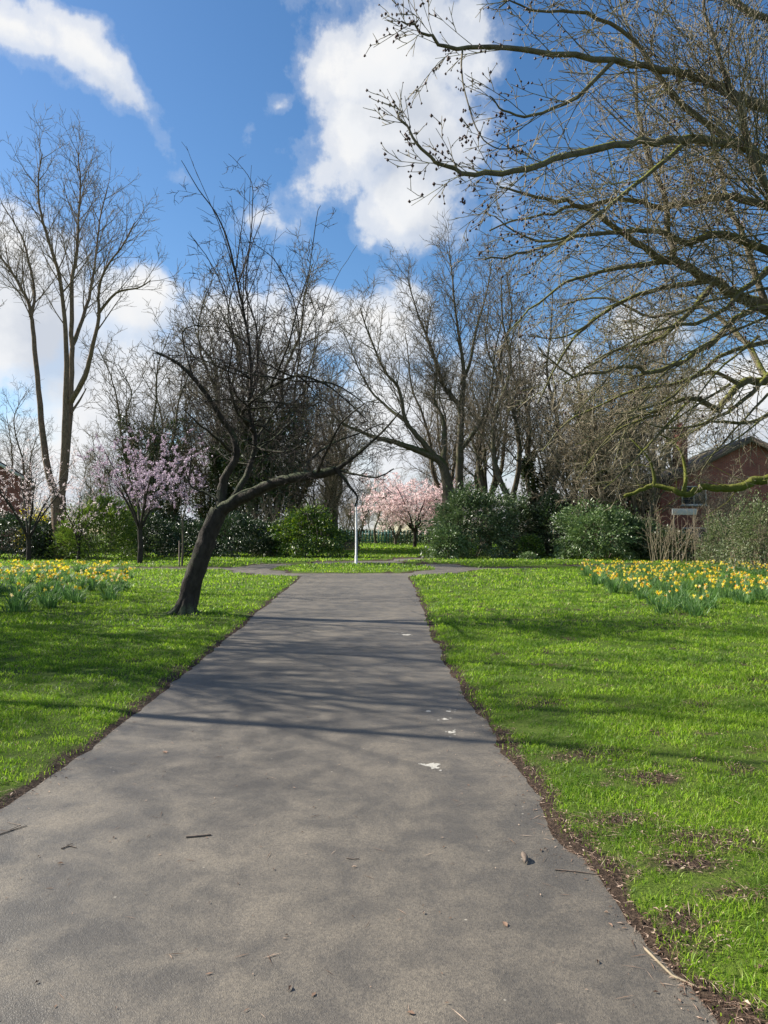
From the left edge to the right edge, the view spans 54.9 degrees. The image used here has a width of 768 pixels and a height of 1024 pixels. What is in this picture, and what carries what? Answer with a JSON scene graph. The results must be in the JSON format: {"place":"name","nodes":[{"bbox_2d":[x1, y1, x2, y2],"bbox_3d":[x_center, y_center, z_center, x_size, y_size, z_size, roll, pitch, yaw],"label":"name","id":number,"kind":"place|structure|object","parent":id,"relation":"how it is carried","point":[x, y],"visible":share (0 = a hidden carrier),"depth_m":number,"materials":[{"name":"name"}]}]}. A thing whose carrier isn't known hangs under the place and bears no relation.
{"place":"outdoors","nodes":[
{"label":"outdoors","id":0,"kind":"place"},
{"bbox_2d":[225,562,478,575],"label":"ring path","id":1,"kind":"structure","parent":0,"point":[262,569],"depth_m":30.66,"materials":[{"name":"grey asphalt"}]},
{"bbox_2d":[0,575,718,1023],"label":"path","id":2,"kind":"structure","parent":0,"point":[324,715],"depth_m":3.45,"materials":[{"name":"grey asphalt"}]},
{"bbox_2d":[644,948,696,986],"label":"twig","id":3,"kind":"object","parent":2,"relation":"on","point":[659,963],"visible":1,"depth_m":2.62,"materials":[{"name":"beige wood"}]},
{"bbox_2d":[0,534,767,1023],"bbox_3d":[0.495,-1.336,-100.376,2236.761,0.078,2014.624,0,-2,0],"label":"ground","id":4,"kind":"structure","parent":0,"point":[714,884],"depth_m":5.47,"materials":[{"name":"green plant"}]},
{"bbox_2d":[0,462,35,550],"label":"house","id":5,"kind":"structure","parent":4,"relation":"on","point":[12,491],"depth_m":58.91,"materials":[{"name":"brick"}]},
{"bbox_2d":[0,591,38,612],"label":"daffodil clump","id":6,"kind":"object","parent":4,"relation":"on","point":[16,607],"visible":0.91,"depth_m":14.24,"materials":[{"name":"green plant"}]},
{"bbox_2d":[0,507,52,559],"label":"dark hedge bush","id":7,"kind":"object","parent":4,"relation":"on","point":[8,522],"visible":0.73,"depth_m":43.03,"materials":[{"name":"green plant"}]},
{"bbox_2d":[0,375,59,502],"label":"bare tree","id":8,"kind":"object","parent":4,"relation":"on","point":[25,471],"visible":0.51,"depth_m":69.50,"materials":[{"name":"brown plant"}]},
{"bbox_2d":[30,573,53,591],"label":"daffodil clump","id":9,"kind":"object","parent":4,"relation":"on","point":[38,587],"visible":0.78,"depth_m":18.98,"materials":[{"name":"green plant"}]},
{"bbox_2d":[27,585,59,604],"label":"daffodil clump","id":10,"kind":"object","parent":4,"relation":"on","point":[38,595],"visible":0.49,"depth_m":15.76,"materials":[{"name":"green plant"}]},
{"bbox_2d":[0,435,90,560],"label":"pale blossom tree","id":11,"kind":"object","parent":4,"relation":"on","point":[28,533],"visible":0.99,"depth_m":40.03,"materials":[{"name":"plant"}]},
{"bbox_2d":[35,586,63,608],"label":"daffodil clump","id":12,"kind":"object","parent":4,"relation":"on","point":[48,602],"visible":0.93,"depth_m":14.99,"materials":[{"name":"green plant"}]},
{"bbox_2d":[19,514,85,558],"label":"dark hedge bush","id":13,"kind":"object","parent":4,"relation":"on","point":[50,530],"visible":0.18,"depth_m":43.79,"materials":[{"name":"green plant"}]},
{"bbox_2d":[47,581,82,598],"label":"daffodil clump","id":14,"kind":"object","parent":4,"relation":"on","point":[62,593],"visible":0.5,"depth_m":17.00,"materials":[{"name":"green plant"}]},
{"bbox_2d":[55,568,79,583],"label":"daffodil clump","id":15,"kind":"object","parent":4,"relation":"on","point":[68,579],"visible":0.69,"depth_m":22.21,"materials":[{"name":"green plant"}]},
{"bbox_2d":[58,581,87,600],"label":"daffodil clump","id":16,"kind":"object","parent":4,"relation":"on","point":[77,591],"visible":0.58,"depth_m":16.58,"materials":[{"name":"green plant"}]},
{"bbox_2d":[61,585,88,603],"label":"daffodil clump","id":17,"kind":"object","parent":4,"relation":"on","point":[74,599],"visible":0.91,"depth_m":15.93,"materials":[{"name":"green plant"}]},
{"bbox_2d":[46,478,116,559],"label":"pale blossom tree","id":18,"kind":"object","parent":4,"relation":"on","point":[81,529],"visible":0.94,"depth_m":41.08,"materials":[{"name":"plant"}]},
{"bbox_2d":[0,103,185,558],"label":"tall bare tree","id":19,"kind":"object","parent":4,"relation":"on","point":[70,394],"visible":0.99,"depth_m":44.49,"materials":[{"name":"brown plant"}]},
{"bbox_2d":[35,488,150,559],"bbox_3d":[-16.957,0.507,43.466,6.361,4.712,5.977,1,-2,-37],"label":"bamboo bush","id":20,"kind":"object","parent":4,"relation":"on","point":[126,532],"visible":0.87,"depth_m":42.60,"materials":[{"name":"green plant"}]},
{"bbox_2d":[97,588,123,599],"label":"daffodil clump","id":21,"kind":"object","parent":4,"relation":"on","point":[113,596],"visible":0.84,"depth_m":16.71,"materials":[{"name":"green plant"}]},
{"bbox_2d":[58,415,165,550],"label":"bare tree","id":22,"kind":"object","parent":4,"relation":"on","point":[99,481],"visible":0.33,"depth_m":59.57,"materials":[{"name":"brown plant"}]},
{"bbox_2d":[104,572,130,590],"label":"daffodil clump","id":23,"kind":"object","parent":4,"relation":"on","point":[121,585],"visible":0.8,"depth_m":19.31,"materials":[{"name":"green plant"}]},
{"bbox_2d":[22,507,244,551],"bbox_3d":[-20.273,1.638,61.914,32.771,4.500,5.744,0,-2,0],"label":"hedge","id":24,"kind":"object","parent":4,"relation":"on","point":[178,517],"visible":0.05,"depth_m":61.50,"materials":[{"name":"green plant"}]},
{"bbox_2d":[76,427,209,562],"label":"mauve blossom tree","id":25,"kind":"object","parent":4,"relation":"on","point":[139,522],"visible":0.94,"depth_m":37.36,"materials":[{"name":"pink plant"}]},
{"bbox_2d":[73,299,222,545],"bbox_3d":[-20.266,-7.163,62.906,12.561,21.320,11.794,0,-2,0],"label":"bare tree","id":26,"kind":"object","parent":4,"relation":"on","point":[153,450],"visible":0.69,"depth_m":61.36,"materials":[{"name":"brown plant"}]},
{"bbox_2d":[115,507,181,557],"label":"dark hedge bush","id":27,"kind":"object","parent":4,"relation":"on","point":[158,523],"visible":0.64,"depth_m":46.31,"materials":[{"name":"green plant"}]},
{"bbox_2d":[97,335,224,526],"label":"bare tree","id":28,"kind":"object","parent":4,"relation":"on","point":[171,508],"visible":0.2,"depth_m":67.62,"materials":[{"name":"brown plant"}]},
{"bbox_2d":[150,455,212,565],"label":"young blossom tree","id":29,"kind":"object","parent":4,"relation":"on","point":[168,480],"visible":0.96,"depth_m":34.45,"materials":[{"name":"pink plant"}]},
{"bbox_2d":[152,514,236,556],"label":"dark hedge bush","id":30,"kind":"object","parent":4,"relation":"on","point":[195,526],"visible":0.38,"depth_m":47.96,"materials":[{"name":"green plant"}]},
{"bbox_2d":[171,380,222,520],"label":"bare tree","id":31,"kind":"object","parent":4,"relation":"on","point":[203,510],"visible":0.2,"depth_m":71.22,"materials":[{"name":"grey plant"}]},
{"bbox_2d":[154,247,292,516],"bbox_3d":[-13.753,-8.701,63.661,10.502,26.038,15.740,-1,-2,18],"label":"bare tree","id":32,"kind":"object","parent":4,"relation":"on","point":[215,469],"visible":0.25,"depth_m":62.37,"materials":[{"name":"brown plant"}]},
{"bbox_2d":[195,509,283,557],"bbox_3d":[-9.068,1.174,47.942,6.334,3.636,6.134,1,-2,-31],"label":"dark hedge bush","id":33,"kind":"object","parent":4,"relation":"on","point":[247,522],"visible":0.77,"depth_m":46.75,"materials":[{"name":"green plant"}]},
{"bbox_2d":[179,372,312,523],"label":"bare tree","id":34,"kind":"object","parent":4,"relation":"on","point":[208,452],"visible":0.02,"depth_m":68.78,"materials":[{"name":"brown plant"}]},
{"bbox_2d":[151,220,361,551],"bbox_3d":[-10.180,-9.899,60.727,17.193,28.442,11.471,0,-2,0],"label":"bare tree","id":35,"kind":"object","parent":4,"relation":"on","point":[252,507],"visible":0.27,"depth_m":59.98,"materials":[{"name":"brown plant"}]},
{"bbox_2d":[183,266,348,544],"bbox_3d":[-9.395,-8.341,60.890,13.900,23.592,13.051,1,-2,-23],"label":"bare tree","id":36,"kind":"object","parent":4,"relation":"on","point":[278,498],"visible":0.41,"depth_m":59.30,"materials":[{"name":"brown plant"}]},
{"bbox_2d":[247,517,294,556],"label":"dark hedge bush","id":37,"kind":"object","parent":4,"relation":"on","point":[256,551],"visible":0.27,"depth_m":47.74,"materials":[{"name":"green plant"}]},
{"bbox_2d":[243,486,304,553],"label":"thicket shrub","id":38,"kind":"object","parent":4,"relation":"on","point":[273,516],"visible":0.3,"depth_m":51.88,"materials":[{"name":"plant"}]},
{"bbox_2d":[141,144,418,615],"bbox_3d":[-1.964,-2.536,14.232,5.148,9.312,5.489,0,-2,0],"label":"bare tree","id":39,"kind":"object","parent":4,"relation":"on","point":[187,602],"visible":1,"depth_m":13.88,"materials":[{"name":"brown plant"}]},
{"bbox_2d":[232,304,353,522],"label":"bare tree","id":40,"kind":"object","parent":4,"relation":"on","point":[306,492],"visible":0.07,"depth_m":73.23,"materials":[{"name":"brown plant"}]},
{"bbox_2d":[258,498,354,557],"bbox_3d":[-4.844,0.986,47.106,6.259,3.960,6.110,0,-2,0],"label":"rounded bush","id":41,"kind":"object","parent":4,"relation":"on","point":[293,538],"visible":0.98,"depth_m":46.01,"materials":[{"name":"green plant"}]},
{"bbox_2d":[244,526,376,548],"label":"hedge","id":42,"kind":"object","parent":4,"relation":"on","point":[353,534],"visible":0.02,"depth_m":69.47,"materials":[{"name":"green plant"}]},
{"bbox_2d":[267,397,379,543],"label":"bare tree","id":43,"kind":"object","parent":4,"relation":"on","point":[331,493],"visible":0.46,"depth_m":64.98,"materials":[{"name":"brown plant"}]},
{"bbox_2d":[291,346,380,528],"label":"bare tree","id":44,"kind":"object","parent":4,"relation":"on","point":[335,512],"visible":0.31,"depth_m":69.72,"materials":[{"name":"brown plant"}]},
{"bbox_2d":[338,489,359,530],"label":"bare tree","id":45,"kind":"object","parent":4,"relation":"on","point":[345,520],"visible":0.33,"depth_m":134.81,"materials":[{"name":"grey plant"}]},
{"bbox_2d":[310,527,402,543],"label":"hedge","id":46,"kind":"object","parent":4,"relation":"on","point":[373,535],"visible":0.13,"depth_m":107.25,"materials":[{"name":"green plant"}]},
{"bbox_2d":[355,500,357,563],"bbox_3d":[-1.354,1.003,35.986,0.149,3.150,0.149,0,-2,0],"label":"white pole","id":47,"kind":"object","parent":4,"relation":"on","point":[356,559],"visible":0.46,"depth_m":35.94,"materials":[{"name":"metal"}]},
{"bbox_2d":[338,472,385,541],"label":"bare tree","id":48,"kind":"object","parent":4,"relation":"on","point":[359,519],"visible":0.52,"depth_m":97.58,"materials":[{"name":"brown plant"}]},
{"bbox_2d":[364,452,386,543],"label":"bare tree","id":49,"kind":"object","parent":4,"relation":"on","point":[375,539],"visible":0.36,"depth_m":101.67,"materials":[{"name":"brown plant"}]},
{"bbox_2d":[0,589,767,1023],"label":"leaf litter","id":50,"kind":"object","parent":4,"relation":"on","point":[694,989],"visible":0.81,"depth_m":3.51,"materials":[{"name":"brown plant"}]},
{"bbox_2d":[366,479,409,531],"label":"bare tree","id":51,"kind":"object","parent":4,"relation":"on","point":[383,518],"visible":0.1,"depth_m":127.88,"materials":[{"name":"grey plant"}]},
{"bbox_2d":[186,530,605,543],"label":"green fence","id":52,"kind":"object","parent":4,"relation":"on","point":[378,532],"visible":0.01,"depth_m":103.94,"materials":[{"name":"metal"}]},
{"bbox_2d":[371,467,426,544],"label":"bare tree","id":53,"kind":"object","parent":4,"relation":"on","point":[398,532],"visible":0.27,"depth_m":98.62,"materials":[{"name":"brown plant"}]},
{"bbox_2d":[295,210,526,550],"bbox_3d":[1.988,-9.757,56.369,18.715,26.765,9.784,0,-2,-16],"label":"spreading bare tree","id":54,"kind":"object","parent":4,"relation":"on","point":[427,451],"visible":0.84,"depth_m":56.47,"materials":[{"name":"brown plant"}]},
{"bbox_2d":[348,472,475,546],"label":"pink cherry tree","id":55,"kind":"object","parent":4,"relation":"on","point":[402,514],"visible":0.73,"depth_m":76.46,"materials":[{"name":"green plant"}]},
{"bbox_2d":[403,384,464,536],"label":"bare tree","id":56,"kind":"object","parent":4,"relation":"on","point":[428,479],"visible":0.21,"depth_m":91.34,"materials":[{"name":"brown plant"}]},
{"bbox_2d":[381,305,487,493],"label":"bare tree","id":57,"kind":"object","parent":4,"relation":"on","point":[436,444],"visible":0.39,"depth_m":75.42,"materials":[{"name":"brown plant"}]},
{"bbox_2d":[379,522,492,543],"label":"hedge","id":58,"kind":"object","parent":4,"relation":"on","point":[407,535],"visible":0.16,"depth_m":99.66,"materials":[{"name":"green plant"}]},
{"bbox_2d":[426,522,476,558],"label":"laurel bush","id":59,"kind":"object","parent":4,"relation":"on","point":[461,550],"visible":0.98,"depth_m":44.00,"materials":[{"name":"green plant"}]},
{"bbox_2d":[400,473,534,557],"bbox_3d":[5.329,0.269,47.377,8.656,5.403,7.691,0,-2,0],"label":"laurel bush","id":60,"kind":"object","parent":4,"relation":"on","point":[473,502],"visible":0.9,"depth_m":45.70,"materials":[{"name":"green plant"}]},
{"bbox_2d":[431,275,533,550],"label":"bare tree","id":61,"kind":"object","parent":4,"relation":"on","point":[478,471],"visible":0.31,"depth_m":60.69,"materials":[{"name":"brown plant"}]},
{"bbox_2d":[439,316,543,546],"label":"bare tree","id":62,"kind":"object","parent":4,"relation":"on","point":[484,472],"visible":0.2,"depth_m":66.05,"materials":[{"name":"grey plant"}]},
{"bbox_2d":[442,249,553,554],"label":"bare tree","id":63,"kind":"object","parent":4,"relation":"on","point":[492,429],"visible":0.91,"depth_m":52.63,"materials":[{"name":"brown plant"}]},
{"bbox_2d":[451,246,564,542],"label":"bare tree","id":64,"kind":"object","parent":4,"relation":"on","point":[519,467],"visible":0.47,"depth_m":57.57,"materials":[{"name":"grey plant"}]},
{"bbox_2d":[493,489,555,555],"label":"dark thicket","id":65,"kind":"object","parent":4,"relation":"on","point":[527,515],"visible":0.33,"depth_m":49.05,"materials":[{"name":"green plant"}]},
{"bbox_2d":[514,532,547,557],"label":"bush","id":66,"kind":"object","parent":4,"relation":"on","point":[536,543],"visible":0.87,"depth_m":44.65,"materials":[{"name":"green plant"}]},
{"bbox_2d":[477,277,603,535],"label":"bare tree","id":67,"kind":"object","parent":4,"relation":"on","point":[529,476],"visible":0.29,"depth_m":61.37,"materials":[{"name":"brown plant"}]},
{"bbox_2d":[524,486,584,556],"bbox_3d":[11.208,0.629,48.957,3.989,4.773,4.505,0,-2,0],"label":"dark thicket","id":68,"kind":"object","parent":4,"relation":"on","point":[550,505],"visible":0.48,"depth_m":48.53,"materials":[{"name":"green plant"}]},
{"bbox_2d":[504,263,606,549],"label":"bare tree","id":69,"kind":"object","parent":4,"relation":"on","point":[549,388],"visible":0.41,"depth_m":54.61,"materials":[{"name":"grey plant"}]},
{"bbox_2d":[497,360,613,536],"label":"bare tree","id":70,"kind":"object","parent":4,"relation":"on","point":[540,467],"visible":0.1,"depth_m":61.97,"materials":[{"name":"brown plant"}]},
{"bbox_2d":[363,0,767,521],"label":"overhanging tree","id":71,"kind":"object","parent":4,"relation":"on","point":[755,160],"visible":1,"depth_m":7.15,"materials":[{"name":"brown plant"}]},
{"bbox_2d":[499,333,678,555],"bbox_3d":[13.491,-4.611,48.237,11.654,15.290,11.858,0,-2,0],"label":"bare tree","id":72,"kind":"object","parent":4,"relation":"on","point":[567,474],"visible":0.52,"depth_m":48.59,"materials":[{"name":"brown plant"}]},
{"bbox_2d":[584,570,605,584],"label":"daffodil clump","id":73,"kind":"object","parent":4,"relation":"on","point":[595,581],"visible":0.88,"depth_m":21.58,"materials":[{"name":"green plant"}]},
{"bbox_2d":[539,490,656,560],"bbox_3d":[13.139,0.750,43.902,7.940,4.256,7.460,0,-2,0],"label":"rhododendron","id":74,"kind":"object","parent":4,"relation":"on","point":[618,519],"visible":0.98,"depth_m":42.89,"materials":[{"name":"green plant"}]},
{"bbox_2d":[519,270,697,555],"bbox_3d":[15.143,-6.937,49.734,11.118,20.097,11.841,1,-2,-36],"label":"bare tree","id":75,"kind":"object","parent":4,"relation":"on","point":[605,406],"visible":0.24,"depth_m":49.40,"materials":[{"name":"brown plant"}]},
{"bbox_2d":[603,575,626,593],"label":"daffodil clump","id":76,"kind":"object","parent":4,"relation":"on","point":[615,588],"visible":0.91,"depth_m":18.54,"materials":[{"name":"green plant"}]},
{"bbox_2d":[569,256,692,473],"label":"bare tree","id":77,"kind":"object","parent":4,"relation":"on","point":[620,306],"visible":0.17,"depth_m":60.78,"materials":[{"name":"brown plant"}]},
{"bbox_2d":[542,338,720,532],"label":"bare tree","id":78,"kind":"object","parent":4,"relation":"on","point":[639,475],"visible":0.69,"depth_m":45.30,"materials":[{"name":"brown plant"}]},
{"bbox_2d":[619,470,655,518],"bbox_3d":[17.596,-0.137,49.802,4.516,6.350,4.663,0,-2,16],"label":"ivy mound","id":79,"kind":"object","parent":4,"relation":"on","point":[628,501],"visible":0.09,"depth_m":49.30,"materials":[{"name":"green plant"}]},
{"bbox_2d":[627,582,653,599],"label":"daffodil clump","id":80,"kind":"object","parent":4,"relation":"on","point":[640,596],"visible":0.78,"depth_m":16.68,"materials":[{"name":"green plant"}]},
{"bbox_2d":[627,577,658,594],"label":"daffodil clump","id":81,"kind":"object","parent":4,"relation":"on","point":[642,589],"visible":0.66,"depth_m":18.30,"materials":[{"name":"green plant"}]},
{"bbox_2d":[616,511,671,559],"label":"rhododendron","id":82,"kind":"object","parent":4,"relation":"on","point":[643,526],"visible":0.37,"depth_m":42.76,"materials":[{"name":"green plant"}]},
{"bbox_2d":[643,585,666,605],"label":"daffodil clump","id":83,"kind":"object","parent":4,"relation":"on","point":[653,598],"visible":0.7,"depth_m":15.45,"materials":[{"name":"green plant"}]},
{"bbox_2d":[644,592,680,613],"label":"daffodil clump","id":84,"kind":"object","parent":4,"relation":"on","point":[660,604],"visible":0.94,"depth_m":13.90,"materials":[{"name":"green plant"}]},
{"bbox_2d":[603,303,726,477],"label":"bare tree","id":85,"kind":"object","parent":4,"relation":"on","point":[671,458],"visible":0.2,"depth_m":65.40,"materials":[{"name":"brown plant"}]},
{"bbox_2d":[632,522,704,560],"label":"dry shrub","id":86,"kind":"object","parent":4,"relation":"on","point":[687,553],"visible":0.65,"depth_m":41.34,"materials":[{"name":"brown plant"}]},
{"bbox_2d":[656,588,689,608],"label":"daffodil clump","id":87,"kind":"object","parent":4,"relation":"on","point":[671,599],"visible":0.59,"depth_m":14.69,"materials":[{"name":"green plant"}]},
{"bbox_2d":[672,509,696,560],"bbox_3d":[16.497,1.265,40.608,1.350,2.890,0.105,0,-2,0],"label":"notice board","id":88,"kind":"object","parent":4,"relation":"on","point":[685,511],"visible":0.71,"depth_m":40.59,"materials":[{"name":"grey wood"}]},
{"bbox_2d":[676,573,697,590],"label":"daffodil clump","id":89,"kind":"object","parent":4,"relation":"on","point":[689,584],"visible":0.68,"depth_m":19.32,"materials":[{"name":"green plant"}]},
{"bbox_2d":[672,594,707,612],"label":"daffodil clump","id":90,"kind":"object","parent":4,"relation":"on","point":[684,608],"visible":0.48,"depth_m":14.13,"materials":[{"name":"green plant"}]},
{"bbox_2d":[637,498,743,562],"bbox_3d":[16.356,0.929,39.523,6.251,3.624,4.066,0,-2,0],"label":"thicket shrub","id":91,"kind":"object","parent":4,"relation":"on","point":[687,533],"visible":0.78,"depth_m":39.16,"materials":[{"name":"brown plant"}]},
{"bbox_2d":[682,594,713,617],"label":"daffodil clump","id":92,"kind":"object","parent":4,"relation":"on","point":[696,611],"visible":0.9,"depth_m":13.39,"materials":[{"name":"green plant"}]},
{"bbox_2d":[629,422,767,557],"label":"brick house","id":93,"kind":"structure","parent":4,"relation":"on","point":[720,460],"depth_m":46.26,"materials":[{"name":"brick"}]},
{"bbox_2d":[680,486,708,505],"bbox_3d":[19.426,-0.990,46.333,1.700,1.275,0.170,0,-2,6],"label":"window","id":94,"kind":"structure","parent":93,"relation":"in","point":[686,501],"depth_m":46.35,"materials":[{"name":"grey glass"}]},
{"bbox_2d":[692,590,727,609],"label":"daffodil clump","id":95,"kind":"object","parent":4,"relation":"on","point":[711,602],"visible":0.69,"depth_m":14.63,"materials":[{"name":"green plant"}]},
{"bbox_2d":[678,455,758,557],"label":"bare tree","id":96,"kind":"object","parent":4,"relation":"on","point":[724,510],"visible":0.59,"depth_m":43.23,"materials":[{"name":"brown plant"}]},
{"bbox_2d":[690,508,755,563],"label":"mixed bush","id":97,"kind":"object","parent":4,"relation":"on","point":[711,541],"visible":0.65,"depth_m":36.83,"materials":[{"name":"green plant"}]},
{"bbox_2d":[688,380,762,456],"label":"bare tree","id":98,"kind":"object","parent":4,"relation":"on","point":[712,431],"visible":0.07,"depth_m":63.24,"materials":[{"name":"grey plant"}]},
{"bbox_2d":[716,580,742,598],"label":"daffodil clump","id":99,"kind":"object","parent":4,"relation":"on","point":[724,591],"visible":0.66,"depth_m":17.17,"materials":[{"name":"green plant"}]},
{"bbox_2d":[704,488,767,571],"bbox_3d":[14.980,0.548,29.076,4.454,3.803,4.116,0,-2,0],"label":"mixed bush","id":100,"kind":"object","parent":4,"relation":"on","point":[761,535],"visible":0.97,"depth_m":28.89,"materials":[{"name":"green plant"}]},
{"bbox_2d":[732,586,754,604],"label":"daffodil clump","id":101,"kind":"object","parent":4,"relation":"on","point":[744,600],"visible":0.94,"depth_m":15.64,"materials":[{"name":"green plant"}]},
{"bbox_2d":[742,579,767,601],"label":"daffodil clump","id":102,"kind":"object","parent":4,"relation":"on","point":[760,597],"visible":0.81,"depth_m":16.47,"materials":[{"name":"green plant"}]},
{"bbox_2d":[0,0,767,533],"label":"sky","id":103,"kind":"structure","parent":0,"point":[277,86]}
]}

